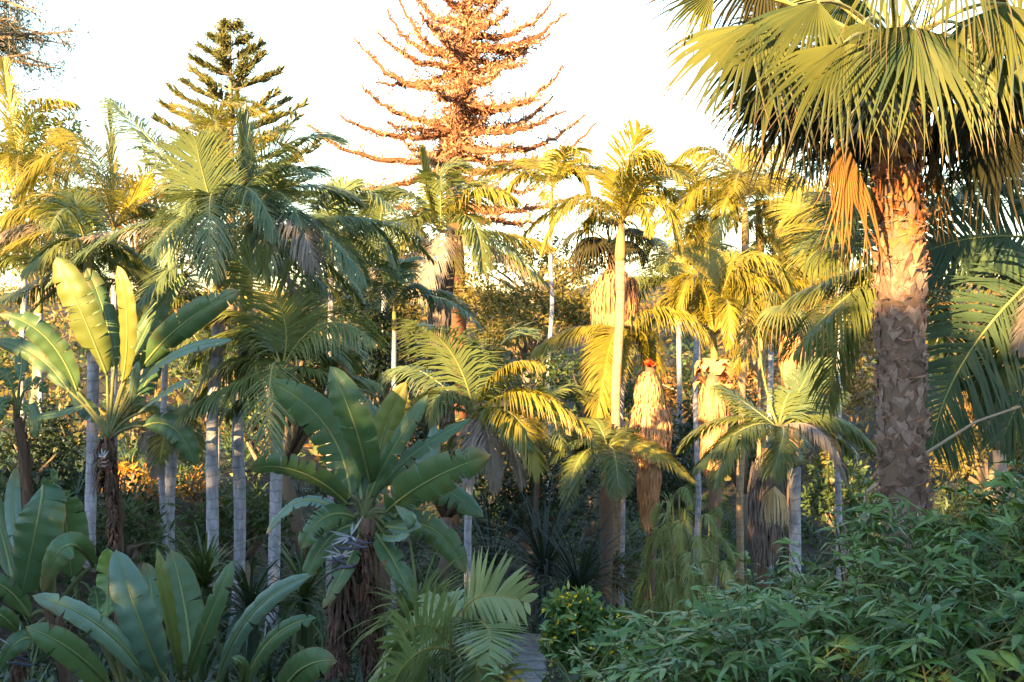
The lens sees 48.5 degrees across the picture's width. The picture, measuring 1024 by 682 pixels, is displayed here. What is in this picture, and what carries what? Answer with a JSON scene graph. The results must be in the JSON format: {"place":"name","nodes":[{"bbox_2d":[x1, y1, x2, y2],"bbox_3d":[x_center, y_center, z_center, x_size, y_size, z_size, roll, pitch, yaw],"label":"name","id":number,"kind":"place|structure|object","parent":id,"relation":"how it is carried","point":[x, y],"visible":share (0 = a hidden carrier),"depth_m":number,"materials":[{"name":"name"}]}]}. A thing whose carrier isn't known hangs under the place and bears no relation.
{"place":"outdoors","nodes":[
{"label":"outdoors","id":0,"kind":"place"},
{"bbox_2d":[0,283,1023,681],"bbox_3d":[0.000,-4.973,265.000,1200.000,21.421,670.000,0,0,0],"label":"ground","id":1,"kind":"structure","parent":0,"point":[90,577],"depth_m":34.07,"materials":[{"name":"green plant"}]},
{"bbox_2d":[0,335,48,523],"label":"giant bird of paradise","id":2,"kind":"object","parent":1,"relation":"on","point":[23,445],"visible":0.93,"depth_m":16.98,"materials":[{"name":"green plant"}]},
{"bbox_2d":[0,0,92,113],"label":"overhanging conifer","id":3,"kind":"object","parent":1,"relation":"on","point":[12,33],"visible":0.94,"depth_m":26.70,"materials":[{"name":"green plant"}]},
{"bbox_2d":[0,466,96,681],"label":"giant bird of paradise","id":4,"kind":"object","parent":1,"relation":"on","point":[53,536],"visible":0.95,"depth_m":10.01,"materials":[{"name":"green plant"}]},
{"bbox_2d":[0,390,101,512],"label":"shrub","id":5,"kind":"object","parent":1,"relation":"on","point":[50,435],"visible":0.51,"depth_m":20.00,"materials":[{"name":"green plant"}]},
{"bbox_2d":[0,95,103,441],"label":"broadleaf tree","id":6,"kind":"object","parent":1,"relation":"on","point":[78,131],"visible":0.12,"depth_m":33.97,"materials":[{"name":"green plant"}]},
{"bbox_2d":[0,218,110,461],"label":"feather palm","id":7,"kind":"object","parent":1,"relation":"on","point":[23,257],"visible":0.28,"depth_m":21.80,"materials":[{"name":"plant"}]},
{"bbox_2d":[0,56,130,428],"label":"feather palm","id":8,"kind":"object","parent":1,"relation":"on","point":[16,160],"visible":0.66,"depth_m":24.92,"materials":[{"name":"plant"}]},
{"bbox_2d":[0,184,177,571],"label":"feather palm","id":9,"kind":"object","parent":1,"relation":"on","point":[77,212],"visible":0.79,"depth_m":17.17,"materials":[{"name":"green plant"}]},
{"bbox_2d":[0,105,218,463],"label":"feather palm","id":10,"kind":"object","parent":1,"relation":"on","point":[138,192],"visible":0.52,"depth_m":19.82,"materials":[{"name":"plant"}]},
{"bbox_2d":[0,257,239,626],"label":"giant bird of paradise","id":11,"kind":"object","parent":1,"relation":"on","point":[109,331],"visible":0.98,"depth_m":15.08,"materials":[{"name":"green plant"}]},
{"bbox_2d":[96,482,185,571],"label":"shrub","id":12,"kind":"object","parent":1,"relation":"on","point":[136,544],"visible":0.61,"depth_m":17.91,"materials":[{"name":"green plant"}]},
{"bbox_2d":[99,456,188,510],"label":"shrub","id":13,"kind":"object","parent":1,"relation":"on","point":[133,472],"visible":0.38,"depth_m":22.97,"materials":[{"name":"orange plant"}]},
{"bbox_2d":[88,165,214,446],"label":"broadleaf tree","id":14,"kind":"object","parent":1,"relation":"on","point":[134,247],"visible":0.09,"depth_m":39.89,"materials":[{"name":"green plant"}]},
{"bbox_2d":[30,248,286,561],"bbox_3d":[-5.464,1.327,18.271,3.145,5.804,3.526,0,0,32],"label":"feather palm","id":15,"kind":"object","parent":1,"relation":"on","point":[193,294],"visible":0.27,"depth_m":18.46,"materials":[{"name":"green plant"}]},
{"bbox_2d":[81,400,247,550],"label":"feather palm","id":16,"kind":"object","parent":1,"relation":"on","point":[160,448],"visible":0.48,"depth_m":18.64,"materials":[{"name":"green plant"}]},
{"bbox_2d":[25,547,337,681],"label":"giant bird of paradise","id":17,"kind":"object","parent":1,"relation":"on","point":[123,582],"visible":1,"depth_m":8.43,"materials":[{"name":"green plant"}]},
{"bbox_2d":[45,96,351,642],"bbox_3d":[-4.554,0.563,16.641,4.369,8.720,4.261,0,0,0],"label":"feather palm","id":18,"kind":"object","parent":1,"relation":"on","point":[206,201],"visible":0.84,"depth_m":15.96,"materials":[{"name":"green plant"}]},
{"bbox_2d":[176,461,225,519],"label":"shrub","id":19,"kind":"object","parent":1,"relation":"on","point":[198,493],"visible":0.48,"depth_m":23.94,"materials":[{"name":"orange plant"}]},
{"bbox_2d":[136,519,277,681],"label":"strap leaf clump","id":20,"kind":"object","parent":1,"relation":"on","point":[204,570],"visible":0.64,"depth_m":13.10,"materials":[{"name":"green plant"}]},
{"bbox_2d":[120,94,307,484],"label":"feather palm","id":21,"kind":"object","parent":1,"relation":"on","point":[198,120],"visible":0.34,"depth_m":26.81,"materials":[{"name":"plant"}]},
{"bbox_2d":[133,14,339,328],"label":"tiered pine","id":22,"kind":"object","parent":1,"relation":"on","point":[221,38],"visible":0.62,"depth_m":67.29,"materials":[{"name":"green plant"}]},
{"bbox_2d":[175,482,304,586],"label":"shrub","id":23,"kind":"object","parent":1,"relation":"on","point":[254,522],"visible":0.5,"depth_m":20.87,"materials":[{"name":"green plant"}]},
{"bbox_2d":[170,551,325,681],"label":"strap leaf clump","id":24,"kind":"object","parent":1,"relation":"on","point":[248,596],"visible":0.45,"depth_m":12.91,"materials":[{"name":"green plant"}]},
{"bbox_2d":[161,263,352,597],"bbox_3d":[-5.368,2.059,24.234,4.540,7.548,2.155,0,0,0],"label":"shrub","id":25,"kind":"object","parent":1,"relation":"on","point":[297,441],"visible":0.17,"depth_m":23.97,"materials":[{"name":"green plant"}]},
{"bbox_2d":[132,103,382,637],"bbox_3d":[-3.810,0.574,16.811,3.904,8.226,4.268,0,0,0],"label":"feather palm","id":26,"kind":"object","parent":1,"relation":"on","point":[299,222],"visible":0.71,"depth_m":16.51,"materials":[{"name":"green plant"}]},
{"bbox_2d":[173,231,387,654],"bbox_3d":[-3.077,1.564,15.525,2.958,6.056,3.017,0,0,-11],"label":"feather palm","id":27,"kind":"object","parent":1,"relation":"on","point":[284,343],"visible":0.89,"depth_m":15.54,"materials":[{"name":"green plant"}]},
{"bbox_2d":[253,531,386,652],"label":"strap leaf clump","id":28,"kind":"object","parent":1,"relation":"on","point":[304,639],"visible":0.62,"depth_m":13.51,"materials":[{"name":"green plant"}]},
{"bbox_2d":[226,169,437,630],"bbox_3d":[-3.286,1.138,19.763,4.034,8.462,3.317,0,0,0],"label":"feather palm","id":29,"kind":"object","parent":1,"relation":"on","point":[353,186],"visible":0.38,"depth_m":19.30,"materials":[{"name":"green plant"}]},
{"bbox_2d":[229,224,439,385],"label":"broadleaf tree","id":30,"kind":"object","parent":1,"relation":"on","point":[407,251],"visible":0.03,"depth_m":46.03,"materials":[{"name":"green plant"}]},
{"bbox_2d":[248,366,490,681],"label":"giant bird of paradise","id":31,"kind":"object","parent":1,"relation":"on","point":[366,445],"visible":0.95,"depth_m":11.42,"materials":[{"name":"green plant"}]},
{"bbox_2d":[319,279,421,613],"bbox_3d":[-2.771,2.208,22.136,2.051,7.030,1.545,0,0,0],"label":"dark shrub","id":32,"kind":"object","parent":1,"relation":"on","point":[377,359],"visible":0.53,"depth_m":21.95,"materials":[{"name":"green plant"}]},
{"bbox_2d":[347,279,427,496],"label":"broadleaf tree","id":33,"kind":"object","parent":1,"relation":"on","point":[412,312],"visible":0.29,"depth_m":36.10,"materials":[{"name":"green plant"}]},
{"bbox_2d":[317,190,466,373],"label":"feather palm","id":34,"kind":"object","parent":1,"relation":"on","point":[375,214],"visible":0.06,"depth_m":29.84,"materials":[{"name":"green plant"}]},
{"bbox_2d":[311,255,486,608],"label":"feather palm","id":35,"kind":"object","parent":1,"relation":"on","point":[394,279],"visible":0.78,"depth_m":20.77,"materials":[{"name":"green plant"}]},
{"bbox_2d":[331,538,488,681],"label":"strap leaf clump","id":36,"kind":"object","parent":1,"relation":"on","point":[421,592],"visible":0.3,"depth_m":11.16,"materials":[{"name":"green plant"}]},
{"bbox_2d":[304,0,600,440],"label":"rusty conifer","id":37,"kind":"object","parent":1,"relation":"on","point":[457,126],"visible":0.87,"depth_m":41.74,"materials":[{"name":"brown plant"}]},
{"bbox_2d":[367,544,539,681],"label":"cane palm","id":38,"kind":"object","parent":1,"relation":"on","point":[430,626],"visible":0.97,"depth_m":8.38,"materials":[{"name":"green plant"}]},
{"bbox_2d":[356,141,557,577],"bbox_3d":[-1.431,0.551,27.227,5.139,10.509,5.230,0,0,0],"label":"thatched feather palm","id":39,"kind":"object","parent":1,"relation":"on","point":[440,275],"visible":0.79,"depth_m":26.45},
{"bbox_2d":[396,332,525,587],"bbox_3d":[-1.218,2.749,25.281,3.064,5.939,1.908,0,0,-12],"label":"shrub","id":40,"kind":"object","parent":1,"relation":"on","point":[446,513],"visible":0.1,"depth_m":25.10,"materials":[{"name":"plant"}]},
{"bbox_2d":[375,319,593,659],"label":"feather palm","id":41,"kind":"object","parent":1,"relation":"on","point":[515,437],"visible":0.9,"depth_m":14.11,"materials":[{"name":"green plant"}]},
{"bbox_2d":[422,492,560,640],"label":"strap leaf clump","id":42,"kind":"object","parent":1,"relation":"on","point":[478,529],"visible":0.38,"depth_m":18.53,"materials":[{"name":"green plant"}]},
{"bbox_2d":[0,258,1022,506],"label":"hillside scrub","id":43,"kind":"object","parent":1,"relation":"on","point":[6,358],"visible":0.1,"depth_m":53.37,"materials":[{"name":"green plant"}]},
{"bbox_2d":[0,426,1023,681],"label":"undergrowth","id":44,"kind":"object","parent":1,"relation":"on","point":[284,652],"visible":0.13,"depth_m":22.50,"materials":[{"name":"green plant"}]},
{"bbox_2d":[452,255,594,454],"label":"broadleaf tree","id":45,"kind":"object","parent":1,"relation":"on","point":[505,301],"visible":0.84,"depth_m":38.05,"materials":[{"name":"green plant"}]},
{"bbox_2d":[498,633,554,681],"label":"stone steps","id":46,"kind":"structure","parent":1,"relation":"on","point":[532,657],"depth_m":15.46,"materials":[{"name":"grey stone"}]},
{"bbox_2d":[457,428,603,604],"bbox_3d":[0.423,3.809,24.002,3.660,3.947,1.978,0,0,0],"label":"shrub","id":47,"kind":"object","parent":1,"relation":"on","point":[517,497],"visible":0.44,"depth_m":23.83,"materials":[{"name":"green plant"}]},
{"bbox_2d":[464,229,606,384],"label":"broadleaf tree","id":48,"kind":"object","parent":1,"relation":"on","point":[531,259],"visible":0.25,"depth_m":52.18,"materials":[{"name":"green plant"}]},
{"bbox_2d":[464,144,609,510],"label":"feather palm","id":49,"kind":"object","parent":1,"relation":"on","point":[554,169],"visible":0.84,"depth_m":33.91,"materials":[{"name":"plant"}]},
{"bbox_2d":[418,450,657,633],"bbox_3d":[0.551,3.212,17.578,4.028,3.101,3.855,0,0,0],"label":"strap leaf clump","id":50,"kind":"object","parent":1,"relation":"on","point":[541,551],"visible":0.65,"depth_m":17.46,"materials":[{"name":"green plant"}]},
{"bbox_2d":[492,374,612,632],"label":"feather palm","id":51,"kind":"object","parent":1,"relation":"on","point":[563,388],"visible":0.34,"depth_m":19.42,"materials":[{"name":"green plant"}]},
{"bbox_2d":[510,338,644,546],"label":"broadleaf tree","id":52,"kind":"object","parent":1,"relation":"on","point":[580,411],"visible":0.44,"depth_m":30.08,"materials":[{"name":"plant"}]},
{"bbox_2d":[502,503,672,637],"bbox_3d":[0.959,3.417,16.518,2.946,2.371,3.000,0,0,0],"label":"strap leaf clump","id":53,"kind":"object","parent":1,"relation":"on","point":[583,573],"visible":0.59,"depth_m":16.41,"materials":[{"name":"green plant"}]},
{"bbox_2d":[536,581,655,681],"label":"yellow flowered shrub","id":54,"kind":"object","parent":1,"relation":"on","point":[579,603],"visible":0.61,"depth_m":12.29,"materials":[{"name":"green plant"}]},
{"bbox_2d":[517,112,697,608],"bbox_3d":[1.739,0.734,19.998,3.355,9.380,3.374,0,0,0],"label":"feather palm","id":55,"kind":"object","parent":1,"relation":"on","point":[628,187],"visible":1,"depth_m":19.81,"materials":[{"name":"plant"}]},
{"bbox_2d":[590,548,641,603],"bbox_3d":[1.735,4.045,19.593,1.194,0.953,1.200,0,0,0],"label":"bromeliad cluster","id":56,"kind":"object","parent":55,"relation":"attached to","point":[619,561],"visible":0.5,"depth_m":19.49,"materials":[{"name":"green plant"}]},
{"bbox_2d":[554,216,665,473],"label":"thatched fan palm","id":57,"kind":"object","parent":1,"relation":"on","point":[603,302],"visible":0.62,"depth_m":22.04,"materials":[{"name":"green plant"}]},
{"bbox_2d":[528,305,711,606],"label":"feather palm","id":58,"kind":"object","parent":1,"relation":"on","point":[601,345],"visible":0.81,"depth_m":20.55,"materials":[{"name":"yellow plant"}]},
{"bbox_2d":[546,418,696,608],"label":"feather palm","id":59,"kind":"object","parent":1,"relation":"on","point":[611,486],"visible":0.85,"depth_m":18.66,"materials":[{"name":"green plant"}]},
{"bbox_2d":[629,358,672,626],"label":"thatched fan palm","id":60,"kind":"object","parent":1,"relation":"on","point":[650,417],"visible":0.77,"depth_m":19.73,"materials":[{"name":"brown plant"}]},
{"bbox_2d":[625,393,707,575],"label":"shrub","id":61,"kind":"object","parent":1,"relation":"on","point":[674,483],"visible":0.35,"depth_m":27.00,"materials":[{"name":"green plant"}]},
{"bbox_2d":[606,236,754,559],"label":"feather palm","id":62,"kind":"object","parent":1,"relation":"on","point":[644,283],"visible":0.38,"depth_m":27.94,"materials":[{"name":"plant"}]},
{"bbox_2d":[629,484,748,660],"bbox_3d":[2.195,3.003,13.444,1.556,2.557,1.277,0,0,-28],"label":"feathery palm clump","id":63,"kind":"object","parent":1,"relation":"on","point":[681,559],"visible":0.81,"depth_m":13.40,"materials":[{"name":"green plant"}]},
{"bbox_2d":[647,214,736,367],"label":"broadleaf tree","id":64,"kind":"object","parent":1,"relation":"on","point":[669,241],"visible":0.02,"depth_m":44.16,"materials":[{"name":"green plant"}]},
{"bbox_2d":[645,151,779,583],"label":"feather palm","id":65,"kind":"object","parent":1,"relation":"on","point":[698,230],"visible":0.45,"depth_m":25.22,"materials":[{"name":"plant"}]},
{"bbox_2d":[693,358,734,602],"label":"thatched fan palm","id":66,"kind":"object","parent":1,"relation":"on","point":[710,408],"visible":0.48,"depth_m":20.36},
{"bbox_2d":[630,244,819,595],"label":"feather palm","id":67,"kind":"object","parent":1,"relation":"on","point":[714,308],"visible":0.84,"depth_m":20.78,"materials":[{"name":"plant"}]},
{"bbox_2d":[634,140,827,585],"bbox_3d":[5.248,0.576,24.823,4.480,10.408,3.935,0,0,-29],"label":"feather palm","id":68,"kind":"object","parent":1,"relation":"on","point":[738,192],"visible":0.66,"depth_m":24.77,"materials":[{"name":"plant"}]},
{"bbox_2d":[666,354,814,548],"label":"broadleaf tree","id":69,"kind":"object","parent":1,"relation":"on","point":[751,456],"visible":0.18,"depth_m":30.03,"materials":[{"name":"plant"}]},
{"bbox_2d":[624,309,878,429],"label":"broadleaf tree","id":70,"kind":"object","parent":1,"relation":"on","point":[854,390],"visible":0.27,"depth_m":36.06,"materials":[{"name":"green plant"}]},
{"bbox_2d":[481,459,1023,681],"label":"bamboo hedge","id":71,"kind":"object","parent":1,"relation":"on","point":[940,636],"visible":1,"depth_m":6.74,"materials":[{"name":"green plant"}]},
{"bbox_2d":[747,448,786,632],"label":"thatched fan palm","id":72,"kind":"object","parent":1,"relation":"on","point":[763,535],"visible":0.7,"depth_m":17.02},
{"bbox_2d":[701,243,832,583],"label":"feather palm","id":73,"kind":"object","parent":1,"relation":"on","point":[770,356],"visible":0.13,"depth_m":25.97,"materials":[{"name":"plant"}]},
{"bbox_2d":[676,324,876,633],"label":"feather palm","id":74,"kind":"object","parent":1,"relation":"on","point":[795,410],"visible":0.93,"depth_m":15.52,"materials":[{"name":"green plant"}]},
{"bbox_2d":[692,137,863,575],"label":"feather palm","id":75,"kind":"object","parent":1,"relation":"on","point":[768,223],"visible":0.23,"depth_m":26.38,"materials":[{"name":"plant"}]},
{"bbox_2d":[747,290,835,574],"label":"thatched fan palm","id":76,"kind":"object","parent":1,"relation":"on","point":[786,368],"visible":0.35,"depth_m":20.26,"materials":[{"name":"green plant"}]},
{"bbox_2d":[722,208,874,471],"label":"feather palm","id":77,"kind":"object","parent":1,"relation":"on","point":[751,214],"visible":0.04,"depth_m":28.98,"materials":[{"name":"plant"}]},
{"bbox_2d":[765,172,870,616],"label":"feather palm","id":78,"kind":"object","parent":1,"relation":"on","point":[785,223],"visible":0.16,"depth_m":16.94,"materials":[{"name":"plant"}]},
{"bbox_2d":[774,252,868,394],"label":"broadleaf tree","id":79,"kind":"object","parent":1,"relation":"on","point":[854,269],"visible":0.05,"depth_m":43.81,"materials":[{"name":"plant"}]},
{"bbox_2d":[800,447,843,494],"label":"scrub bush","id":80,"kind":"object","parent":1,"relation":"on","point":[821,451],"visible":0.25,"depth_m":25.93,"materials":[{"name":"green plant"}]},
{"bbox_2d":[635,0,1023,635],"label":"fan palm","id":81,"kind":"object","parent":1,"relation":"on","point":[860,86],"visible":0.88,"depth_m":9.13,"materials":[{"name":"green plant"}]},
{"bbox_2d":[801,455,880,593],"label":"scrub bush","id":82,"kind":"object","parent":1,"relation":"on","point":[825,488],"visible":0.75,"depth_m":21.92,"materials":[{"name":"green plant"}]},
{"bbox_2d":[764,151,1023,421],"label":"feather palm","id":83,"kind":"object","parent":1,"relation":"on","point":[861,296],"visible":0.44,"depth_m":11.84,"materials":[{"name":"green plant"}]},
{"bbox_2d":[857,405,1020,616],"bbox_3d":[3.833,2.093,10.380,1.509,3.033,0.067,0,0,10],"label":"bare stem","id":84,"kind":"object","parent":1,"relation":"on","point":[874,486],"visible":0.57,"depth_m":10.34,"materials":[{"name":"plant"}]},
{"bbox_2d":[866,164,1023,481],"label":"feather palm","id":85,"kind":"object","parent":1,"relation":"on","point":[1006,346],"visible":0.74,"depth_m":10.53,"materials":[{"name":"green plant"}]},
{"bbox_2d":[926,407,1023,509],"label":"broadleaf tree","id":86,"kind":"object","parent":1,"relation":"on","point":[981,475],"visible":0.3,"depth_m":30.07,"materials":[{"name":"plant"}]},
{"bbox_2d":[943,364,1023,567],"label":"scrub bush","id":87,"kind":"object","parent":1,"relation":"on","point":[998,466],"visible":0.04,"depth_m":24.12,"materials":[{"name":"plant"}]},
{"bbox_2d":[0,0,1023,292],"label":"sky","id":88,"kind":"structure","parent":0,"point":[606,48],"materials":[{"name":"white"}]}
]}

